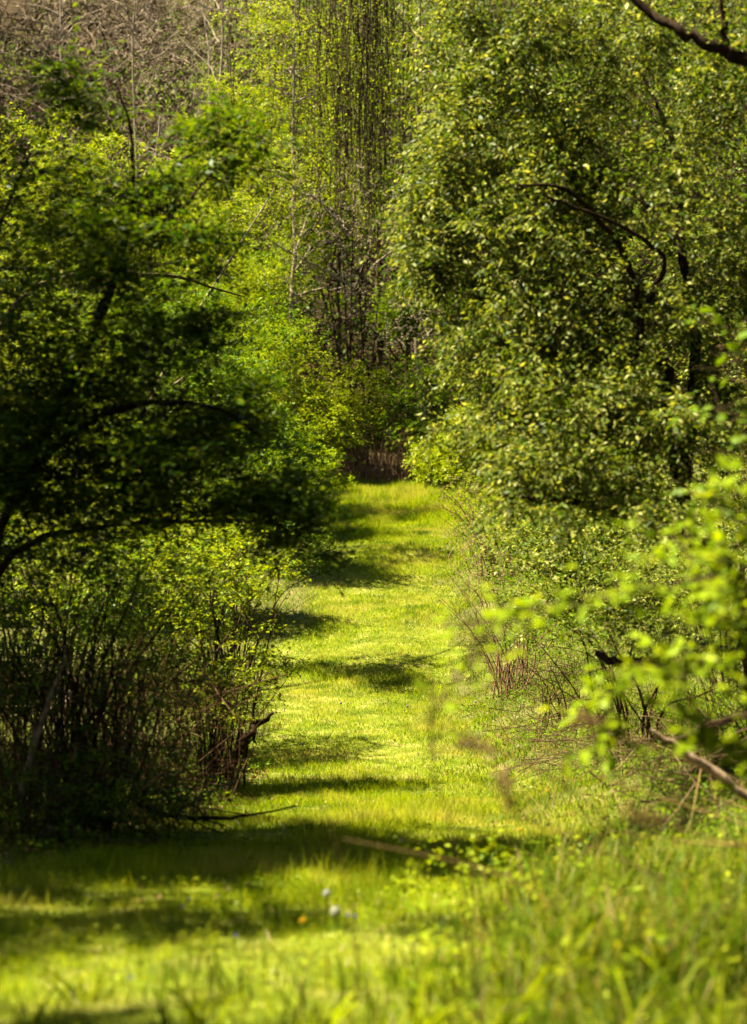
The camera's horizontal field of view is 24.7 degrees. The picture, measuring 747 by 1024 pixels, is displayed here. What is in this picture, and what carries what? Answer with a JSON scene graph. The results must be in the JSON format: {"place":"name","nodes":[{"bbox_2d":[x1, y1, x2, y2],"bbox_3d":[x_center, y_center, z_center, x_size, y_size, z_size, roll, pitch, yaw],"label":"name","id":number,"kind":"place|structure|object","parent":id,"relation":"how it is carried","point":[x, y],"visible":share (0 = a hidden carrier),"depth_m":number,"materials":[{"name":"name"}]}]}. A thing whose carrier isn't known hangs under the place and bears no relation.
{"place":"outdoors","nodes":[
{"label":"outdoors","id":0,"kind":"place"},
{"bbox_2d":[0,524,742,1007],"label":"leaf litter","id":1,"kind":"object","parent":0,"point":[320,808],"visible":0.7,"depth_m":11.11,"materials":[{"name":"plant"}]},
{"bbox_2d":[0,478,746,1023],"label":"path","id":2,"kind":"structure","parent":0,"point":[112,1012],"depth_m":7.14,"materials":[{"name":"plant"}]},
{"bbox_2d":[11,987,64,1023],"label":"grass tuft","id":3,"kind":"object","parent":2,"relation":"on","point":[39,1013],"visible":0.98,"depth_m":4.92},
{"bbox_2d":[39,969,122,1006],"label":"grass tuft","id":4,"kind":"object","parent":2,"relation":"on","point":[64,983],"visible":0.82,"depth_m":5.19,"materials":[{"name":"plant"}]},
{"bbox_2d":[164,974,243,1023],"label":"grass tuft","id":5,"kind":"object","parent":2,"relation":"on","point":[190,1010],"visible":0.97,"depth_m":4.80,"materials":[{"name":"plant"}]},
{"bbox_2d":[137,801,296,834],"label":"fallen branch","id":6,"kind":"object","parent":2,"relation":"on","point":[192,818],"visible":0.86,"depth_m":9.59,"materials":[{"name":"wood"}]},
{"bbox_2d":[230,826,267,851],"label":"grass tuft","id":7,"kind":"object","parent":2,"relation":"on","point":[249,845],"visible":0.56,"depth_m":9.33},
{"bbox_2d":[284,986,365,1023],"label":"grass tuft","id":8,"kind":"object","parent":2,"relation":"on","point":[335,1010],"visible":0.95,"depth_m":4.82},
{"bbox_2d":[327,814,358,1003],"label":"dry stalk","id":9,"kind":"object","parent":2,"relation":"on","point":[351,918],"visible":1,"depth_m":4.30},
{"bbox_2d":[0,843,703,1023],"bbox_3d":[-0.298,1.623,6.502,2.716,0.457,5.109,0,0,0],"label":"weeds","id":10,"kind":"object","parent":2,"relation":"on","point":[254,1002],"visible":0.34,"depth_m":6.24,"materials":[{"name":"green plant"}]},
{"bbox_2d":[212,466,604,807],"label":"lawn grass","id":11,"kind":"structure","parent":2,"relation":"on","point":[391,506],"depth_m":23.34,"materials":[{"name":"plant"}]},
{"bbox_2d":[371,960,486,1023],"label":"grass tuft","id":12,"kind":"object","parent":2,"relation":"on","point":[442,1020],"visible":0.9,"depth_m":4.71,"materials":[{"name":"plant"}]},
{"bbox_2d":[432,961,560,1023],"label":"grass tuft","id":13,"kind":"object","parent":2,"relation":"on","point":[506,1019],"visible":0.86,"depth_m":4.62,"materials":[{"name":"plant"}]},
{"bbox_2d":[444,729,614,824],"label":"dried weed","id":14,"kind":"object","parent":2,"relation":"on","point":[475,747],"visible":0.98,"depth_m":5.20,"materials":[{"name":"plant"}]},
{"bbox_2d":[513,912,606,993],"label":"grass tuft","id":15,"kind":"object","parent":2,"relation":"on","point":[592,922],"visible":0.31,"depth_m":5.28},
{"bbox_2d":[384,807,746,1023],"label":"weeds","id":16,"kind":"object","parent":2,"relation":"on","point":[434,929],"visible":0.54,"depth_m":5.93,"materials":[{"name":"green plant"}]},
{"bbox_2d":[489,763,665,880],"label":"dried weed","id":17,"kind":"object","parent":2,"relation":"on","point":[507,796],"visible":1,"depth_m":4.80,"materials":[{"name":"plant"}]},
{"bbox_2d":[571,967,679,1023],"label":"grass tuft","id":18,"kind":"object","parent":2,"relation":"on","point":[582,990],"visible":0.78,"depth_m":4.54,"materials":[{"name":"plant"}]},
{"bbox_2d":[561,703,746,793],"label":"fallen branch","id":19,"kind":"object","parent":2,"relation":"on","point":[597,729],"visible":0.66,"depth_m":5.20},
{"bbox_2d":[623,937,732,1005],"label":"grass tuft","id":20,"kind":"object","parent":2,"relation":"on","point":[645,959],"visible":0.37,"depth_m":5.12,"materials":[{"name":"plant"}]},
{"bbox_2d":[671,957,745,1023],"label":"grass tuft","id":21,"kind":"object","parent":2,"relation":"on","point":[702,1013],"visible":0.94,"depth_m":4.45,"materials":[{"name":"plant"}]},
{"bbox_2d":[0,0,746,944],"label":"ground","id":22,"kind":"structure","parent":0,"point":[12,8],"depth_m":47.90,"materials":[{"name":"plant"}]},
{"bbox_2d":[0,355,84,746],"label":"bush","id":23,"kind":"object","parent":22,"relation":"on","point":[8,594],"visible":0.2,"depth_m":12.04,"materials":[{"name":"green plant"}]},
{"bbox_2d":[0,239,89,409],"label":"bush","id":24,"kind":"object","parent":22,"relation":"on","point":[36,306],"visible":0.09,"depth_m":31.40,"materials":[{"name":"green plant"}]},
{"bbox_2d":[0,413,141,690],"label":"bush","id":25,"kind":"object","parent":22,"relation":"on","point":[31,527],"visible":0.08,"depth_m":20.55,"materials":[{"name":"green plant"}]},
{"bbox_2d":[0,272,141,599],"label":"bush","id":26,"kind":"object","parent":22,"relation":"on","point":[10,301],"visible":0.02,"depth_m":25.69,"materials":[{"name":"green plant"}]},
{"bbox_2d":[0,0,176,334],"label":"bare tree","id":27,"kind":"object","parent":22,"relation":"on","point":[62,31],"visible":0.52,"depth_m":55.95,"materials":[{"name":"brown plant"}]},
{"bbox_2d":[0,691,236,857],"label":"bramble","id":28,"kind":"object","parent":22,"relation":"on","point":[50,798],"visible":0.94,"depth_m":9.17,"materials":[{"name":"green plant"}]},
{"bbox_2d":[37,193,199,431],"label":"bush","id":29,"kind":"object","parent":22,"relation":"on","point":[127,293],"visible":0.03,"depth_m":44.92,"materials":[{"name":"green plant"}]},
{"bbox_2d":[0,99,257,420],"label":"lime leaf tree","id":30,"kind":"object","parent":22,"relation":"on","point":[104,144],"visible":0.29,"depth_m":35.74,"materials":[{"name":"green plant"}]},
{"bbox_2d":[0,503,260,842],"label":"tangled shrub","id":31,"kind":"object","parent":22,"relation":"on","point":[80,729],"visible":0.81,"depth_m":10.30,"materials":[{"name":"green plant"}]},
{"bbox_2d":[0,460,263,737],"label":"sunlit shrub","id":32,"kind":"object","parent":22,"relation":"on","point":[24,586],"visible":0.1,"depth_m":17.08,"materials":[{"name":"green plant"}]},
{"bbox_2d":[0,748,268,858],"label":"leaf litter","id":33,"kind":"object","parent":22,"relation":"on","point":[133,842],"visible":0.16,"depth_m":9.71,"materials":[{"name":"plant"}]},
{"bbox_2d":[27,0,245,292],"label":"bare tree","id":34,"kind":"object","parent":22,"relation":"on","point":[132,54],"visible":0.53,"depth_m":54.00,"materials":[{"name":"brown plant"}]},
{"bbox_2d":[0,663,278,855],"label":"weeds","id":35,"kind":"object","parent":22,"relation":"on","point":[108,834],"visible":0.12,"depth_m":11.61,"materials":[{"name":"green plant"}]},
{"bbox_2d":[35,509,246,758],"bbox_3d":[-2.299,1.205,16.585,1.962,2.479,1.823,0,0,-35],"label":"bush","id":36,"kind":"object","parent":22,"relation":"on","point":[141,607],"visible":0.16,"depth_m":16.41,"materials":[{"name":"green plant"}]},
{"bbox_2d":[39,280,255,515],"bbox_3d":[-4.662,-2.289,34.028,4.643,5.037,3.334,0,0,0],"label":"bush","id":37,"kind":"object","parent":22,"relation":"on","point":[230,300],"visible":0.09,"depth_m":33.84,"materials":[{"name":"green plant"}]},
{"bbox_2d":[0,606,300,798],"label":"dead twigs","id":38,"kind":"object","parent":22,"relation":"on","point":[247,694],"visible":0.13,"depth_m":16.00,"materials":[{"name":"wood"}]},
{"bbox_2d":[0,584,303,848],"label":"dead twigs","id":39,"kind":"object","parent":22,"relation":"on","point":[179,739],"visible":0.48,"depth_m":10.85,"materials":[{"name":"wood"}]},
{"bbox_2d":[16,636,88,799],"bbox_3d":[-1.840,1.183,9.819,0.428,0.938,0.110,0,0,0],"label":"dead sapling","id":40,"kind":"object","parent":39,"relation":"on","point":[30,757],"visible":0.76,"depth_m":9.79,"materials":[{"name":"brown wood"}]},
{"bbox_2d":[11,269,320,557],"bbox_3d":[-3.642,-1.716,29.947,5.497,5.382,4.401,0,0,0],"label":"honeysuckle shrub","id":41,"kind":"object","parent":22,"relation":"on","point":[268,361],"visible":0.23,"depth_m":29.73,"materials":[{"name":"green plant"}]},
{"bbox_2d":[87,407,265,624],"bbox_3d":[-2.977,0.015,25.497,2.578,3.369,2.726,0,0,44],"label":"bush","id":42,"kind":"object","parent":22,"relation":"on","point":[183,514],"visible":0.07,"depth_m":25.40,"materials":[{"name":"green plant"}]},
{"bbox_2d":[88,185,274,524],"bbox_3d":[-3.792,-3.062,32.920,3.743,6.866,1.997,0,0,0],"label":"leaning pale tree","id":43,"kind":"object","parent":22,"relation":"on","point":[203,301],"visible":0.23,"depth_m":33.17,"materials":[{"name":"green plant"}]},
{"bbox_2d":[0,486,375,879],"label":"verge grass","id":44,"kind":"structure","parent":22,"relation":"on","point":[193,736],"depth_m":18.09,"materials":[{"name":"plant"}]},
{"bbox_2d":[0,2,384,606],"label":"shaded tree","id":45,"kind":"object","parent":22,"relation":"on","point":[57,410],"visible":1,"depth_m":9.31,"materials":[{"name":"green plant"}]},
{"bbox_2d":[0,177,240,326],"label":"branch","id":46,"kind":"object","parent":45,"relation":"attached to","point":[174,276],"visible":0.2,"depth_m":23.26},
{"bbox_2d":[80,522,317,790],"bbox_3d":[-1.481,1.215,14.659,2.043,2.420,1.691,0,0,0],"label":"path edge shrub","id":47,"kind":"object","parent":22,"relation":"on","point":[234,596],"visible":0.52,"depth_m":14.56,"materials":[{"name":"green plant"}]},
{"bbox_2d":[222,698,273,777],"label":"broken stem","id":48,"kind":"object","parent":47,"relation":"attached to","point":[244,743],"visible":0.84,"depth_m":13.97,"materials":[{"name":"brown plant"}]},
{"bbox_2d":[95,0,310,229],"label":"bare tree","id":49,"kind":"object","parent":22,"relation":"on","point":[208,52],"visible":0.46,"depth_m":60.02,"materials":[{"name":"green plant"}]},
{"bbox_2d":[108,0,328,375],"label":"bare tree","id":50,"kind":"object","parent":22,"relation":"on","point":[221,45],"visible":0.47,"depth_m":51.01,"materials":[{"name":"brown plant"}]},
{"bbox_2d":[152,233,317,396],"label":"bush","id":51,"kind":"object","parent":22,"relation":"on","point":[259,268],"visible":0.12,"depth_m":46.72,"materials":[{"name":"green plant"}]},
{"bbox_2d":[169,16,301,375],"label":"young tree","id":52,"kind":"object","parent":22,"relation":"on","point":[256,94],"visible":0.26,"depth_m":48.91,"materials":[{"name":"green plant"}]},
{"bbox_2d":[197,246,305,464],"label":"tree","id":53,"kind":"object","parent":22,"relation":"on","point":[249,276],"visible":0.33,"depth_m":43.81,"materials":[{"name":"green plant"}]},
{"bbox_2d":[171,421,356,669],"bbox_3d":[-1.245,0.439,22.248,2.262,3.327,3.027,0,0,-38],"label":"dark path shrub","id":54,"kind":"object","parent":22,"relation":"on","point":[264,469],"visible":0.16,"depth_m":22.35,"materials":[{"name":"green plant"}]},
{"bbox_2d":[205,0,354,430],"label":"lime leaf tree","id":55,"kind":"object","parent":22,"relation":"on","point":[295,267],"visible":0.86,"depth_m":43.76,"materials":[{"name":"green plant"}]},
{"bbox_2d":[224,400,339,532],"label":"bush","id":56,"kind":"object","parent":22,"relation":"on","point":[321,463],"visible":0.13,"depth_m":32.80,"materials":[{"name":"green plant"}]},
{"bbox_2d":[238,310,350,464],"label":"shrub","id":57,"kind":"object","parent":22,"relation":"on","point":[306,385],"visible":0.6,"depth_m":41.73,"materials":[{"name":"green plant"}]},
{"bbox_2d":[284,388,373,479],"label":"shrub","id":58,"kind":"object","parent":22,"relation":"on","point":[330,425],"visible":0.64,"depth_m":41.17,"materials":[{"name":"green plant"}]},
{"bbox_2d":[306,441,355,496],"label":"yellow green shrub","id":59,"kind":"object","parent":22,"relation":"on","point":[330,465],"visible":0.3,"depth_m":38.44,"materials":[{"name":"green plant"}]},
{"bbox_2d":[239,0,443,395],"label":"bare tree","id":60,"kind":"object","parent":22,"relation":"on","point":[338,282],"visible":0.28,"depth_m":49.92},
{"bbox_2d":[267,1,429,386],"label":"young tree","id":61,"kind":"object","parent":22,"relation":"on","point":[377,343],"visible":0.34,"depth_m":50.55,"materials":[{"name":"green plant"}]},
{"bbox_2d":[263,150,448,471],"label":"crooked tree","id":62,"kind":"object","parent":22,"relation":"on","point":[342,278],"visible":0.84,"depth_m":42.96,"materials":[{"name":"green plant"}]},
{"bbox_2d":[304,354,422,478],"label":"shrub","id":63,"kind":"object","parent":22,"relation":"on","point":[359,407],"visible":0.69,"depth_m":42.70,"materials":[{"name":"green plant"}]},
{"bbox_2d":[0,522,743,1009],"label":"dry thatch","id":64,"kind":"object","parent":22,"relation":"on","point":[340,804],"visible":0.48,"depth_m":12.61,"materials":[{"name":"plant"}]},
{"bbox_2d":[0,0,746,417],"bbox_3d":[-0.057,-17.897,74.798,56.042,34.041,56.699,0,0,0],"label":"hillside brush","id":65,"kind":"object","parent":22,"relation":"on","point":[46,40],"visible":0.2,"depth_m":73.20,"materials":[{"name":"plant"}]},
{"bbox_2d":[322,413,442,485],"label":"brown thicket","id":66,"kind":"object","parent":22,"relation":"on","point":[369,468],"visible":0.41,"depth_m":42.03,"materials":[{"name":"plant"}]},
{"bbox_2d":[365,270,449,456],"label":"shrub","id":67,"kind":"object","parent":22,"relation":"on","point":[399,321],"visible":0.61,"depth_m":44.66,"materials":[{"name":"green plant"}]},
{"bbox_2d":[309,0,513,421],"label":"bare tree","id":68,"kind":"object","parent":22,"relation":"on","point":[427,334],"visible":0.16,"depth_m":47.90,"materials":[{"name":"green plant"}]},
{"bbox_2d":[224,0,450,265],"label":"hanging vine","id":69,"kind":"object","parent":68,"relation":"hanging from","point":[371,120],"visible":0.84,"depth_m":45.62,"materials":[{"name":"green plant"}]},
{"bbox_2d":[115,539,714,855],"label":"weeds","id":70,"kind":"object","parent":22,"relation":"on","point":[210,832],"visible":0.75,"depth_m":16.48,"materials":[{"name":"green plant"}]},
{"bbox_2d":[370,353,461,479],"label":"shrub","id":71,"kind":"object","parent":22,"relation":"on","point":[406,407],"visible":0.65,"depth_m":42.23,"materials":[{"name":"green plant"}]},
{"bbox_2d":[95,801,746,1023],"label":"tall grass","id":72,"kind":"structure","parent":22,"relation":"on","point":[690,900],"depth_m":5.31,"materials":[{"name":"plant"}]},
{"bbox_2d":[345,839,572,921],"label":"dry stalk","id":73,"kind":"object","parent":72,"relation":"on","point":[479,868],"visible":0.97,"depth_m":5.00,"materials":[{"name":"plant"}]},
{"bbox_2d":[532,737,746,825],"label":"dry stalk","id":74,"kind":"object","parent":72,"relation":"on","point":[647,792],"visible":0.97,"depth_m":6.00,"materials":[{"name":"plant"}]},
{"bbox_2d":[622,831,746,846],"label":"dry stalk","id":75,"kind":"object","parent":72,"relation":"on","point":[687,841],"visible":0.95,"depth_m":5.20,"materials":[{"name":"plant"}]},
{"bbox_2d":[665,880,746,952],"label":"dry stalk","id":76,"kind":"object","parent":72,"relation":"on","point":[697,915],"visible":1,"depth_m":5.00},
{"bbox_2d":[360,0,483,448],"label":"lime leaf tree","id":77,"kind":"object","parent":22,"relation":"on","point":[402,172],"visible":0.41,"depth_m":44.92,"materials":[{"name":"plant"}]},
{"bbox_2d":[401,432,481,490],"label":"shrub","id":78,"kind":"object","parent":22,"relation":"on","point":[421,475],"visible":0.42,"depth_m":40.10,"materials":[{"name":"green plant"}]},
{"bbox_2d":[388,4,547,314],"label":"young tree","id":79,"kind":"object","parent":22,"relation":"on","point":[493,252],"visible":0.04,"depth_m":49.64,"materials":[{"name":"green plant"}]},
{"bbox_2d":[426,398,517,494],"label":"bush","id":80,"kind":"object","parent":22,"relation":"on","point":[454,464],"visible":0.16,"depth_m":37.28,"materials":[{"name":"green plant"}]},
{"bbox_2d":[420,460,527,582],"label":"twiggy shrub","id":81,"kind":"object","parent":22,"relation":"on","point":[473,502],"visible":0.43,"depth_m":27.93,"materials":[{"name":"green plant"}]},
{"bbox_2d":[419,286,530,467],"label":"bush","id":82,"kind":"object","parent":22,"relation":"on","point":[454,351],"visible":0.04,"depth_m":42.94,"materials":[{"name":"green plant"}]},
{"bbox_2d":[470,850,483,1023],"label":"dry stalk","id":83,"kind":"object","parent":22,"relation":"on","point":[479,945],"visible":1,"depth_m":4.60,"materials":[{"name":"plant"}]},
{"bbox_2d":[432,493,561,701],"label":"twiggy shrub","id":84,"kind":"object","parent":22,"relation":"on","point":[500,669],"visible":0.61,"depth_m":20.14,"materials":[{"name":"green plant"}]},
{"bbox_2d":[463,562,629,736],"bbox_3d":[1.826,1.353,16.377,1.441,1.848,1.999,0,0,-30],"label":"verge shrub","id":85,"kind":"object","parent":22,"relation":"on","point":[559,652],"visible":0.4,"depth_m":16.52,"materials":[{"name":"green plant"}]},
{"bbox_2d":[460,326,638,466],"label":"bush","id":86,"kind":"object","parent":22,"relation":"on","point":[568,405],"visible":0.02,"depth_m":31.88,"materials":[{"name":"green plant"}]},
{"bbox_2d":[355,0,746,722],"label":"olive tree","id":87,"kind":"object","parent":22,"relation":"on","point":[531,328],"visible":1,"depth_m":11.10,"materials":[{"name":"green plant"}]},
{"bbox_2d":[471,418,667,617],"bbox_3d":[2.796,0.017,23.905,2.970,3.080,2.240,0,0,0],"label":"bush","id":88,"kind":"object","parent":22,"relation":"on","point":[570,576],"visible":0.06,"depth_m":23.88,"materials":[{"name":"green plant"}]},
{"bbox_2d":[455,615,689,784],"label":"dead twigs","id":89,"kind":"object","parent":22,"relation":"on","point":[549,740],"visible":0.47,"depth_m":16.44,"materials":[{"name":"wood"}]},
{"bbox_2d":[408,482,746,962],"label":"verge grass","id":90,"kind":"structure","parent":22,"relation":"on","point":[675,692],"depth_m":16.54,"materials":[{"name":"plant"}]},
{"bbox_2d":[431,432,746,791],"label":"leafy shrub","id":91,"kind":"object","parent":22,"relation":"on","point":[728,746],"visible":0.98,"depth_m":4.79,"materials":[{"name":"green plant"}]},
{"bbox_2d":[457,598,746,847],"bbox_3d":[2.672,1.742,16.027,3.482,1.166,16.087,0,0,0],"label":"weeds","id":92,"kind":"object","parent":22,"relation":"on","point":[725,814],"visible":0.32,"depth_m":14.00,"materials":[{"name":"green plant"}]},
{"bbox_2d":[468,491,746,766],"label":"bank shrub","id":93,"kind":"object","parent":22,"relation":"on","point":[622,569],"visible":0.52,"depth_m":13.93,"materials":[{"name":"green plant"}]},
{"bbox_2d":[486,675,746,860],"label":"dead twigs","id":94,"kind":"object","parent":22,"relation":"on","point":[700,772],"visible":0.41,"depth_m":11.56,"materials":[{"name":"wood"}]},
{"bbox_2d":[542,681,745,816],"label":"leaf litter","id":95,"kind":"object","parent":22,"relation":"on","point":[657,765],"visible":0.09,"depth_m":12.66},
{"bbox_2d":[549,678,746,830],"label":"dead twigs","id":96,"kind":"object","parent":22,"relation":"on","point":[659,758],"visible":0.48,"depth_m":10.37,"materials":[{"name":"wood"}]},
{"bbox_2d":[660,699,746,744],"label":"fallen branch","id":97,"kind":"object","parent":96,"relation":"on","point":[711,724],"visible":0.56,"depth_m":8.59,"materials":[{"name":"wood"}]},
{"bbox_2d":[554,591,746,780],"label":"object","id":98,"kind":"object","parent":22,"relation":"on","point":[608,642],"visible":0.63,"depth_m":11.26,"materials":[{"name":"green plant"}]},
{"bbox_2d":[595,650,666,669],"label":"fallen branch","id":99,"kind":"object","parent":98,"relation":"on","point":[614,661],"visible":0.63,"depth_m":10.48,"materials":[{"name":"wood"}]},
{"bbox_2d":[575,196,746,498],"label":"bush","id":100,"kind":"object","parent":22,"relation":"on","point":[633,266],"visible":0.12,"depth_m":32.83,"materials":[{"name":"green plant"}]},
{"bbox_2d":[613,799,746,845],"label":"dried weed","id":101,"kind":"object","parent":22,"relation":"on","point":[646,816],"visible":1,"depth_m":4.90,"materials":[{"name":"plant"}]},
{"bbox_2d":[618,402,746,696],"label":"bush","id":102,"kind":"object","parent":22,"relation":"on","point":[720,528],"visible":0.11,"depth_m":17.14,"materials":[{"name":"green plant"}]},
{"bbox_2d":[625,0,746,107],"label":"overhanging tree","id":103,"kind":"object","parent":22,"relation":"on","point":[727,51],"visible":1,"depth_m":9.85,"materials":[{"name":"green plant"}]},
{"bbox_2d":[627,280,746,575],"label":"bush","id":104,"kind":"object","parent":22,"relation":"on","point":[704,389],"visible":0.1,"depth_m":21.71,"materials":[{"name":"green plant"}]},
{"bbox_2d":[649,728,746,801],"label":"fallen branch","id":105,"kind":"object","parent":22,"relation":"on","point":[690,756],"visible":0.73,"depth_m":8.19,"materials":[{"name":"brown wood"}]},
{"bbox_2d":[662,305,746,557],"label":"edge leafy shrub","id":106,"kind":"object","parent":22,"relation":"on","point":[705,487],"visible":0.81,"depth_m":6.46,"materials":[{"name":"green plant"}]},
{"bbox_2d":[378,564,551,1023],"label":"thin sapling","id":107,"kind":"object","parent":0,"point":[450,705],"visible":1,"depth_m":4.40,"materials":[{"name":"green plant"}]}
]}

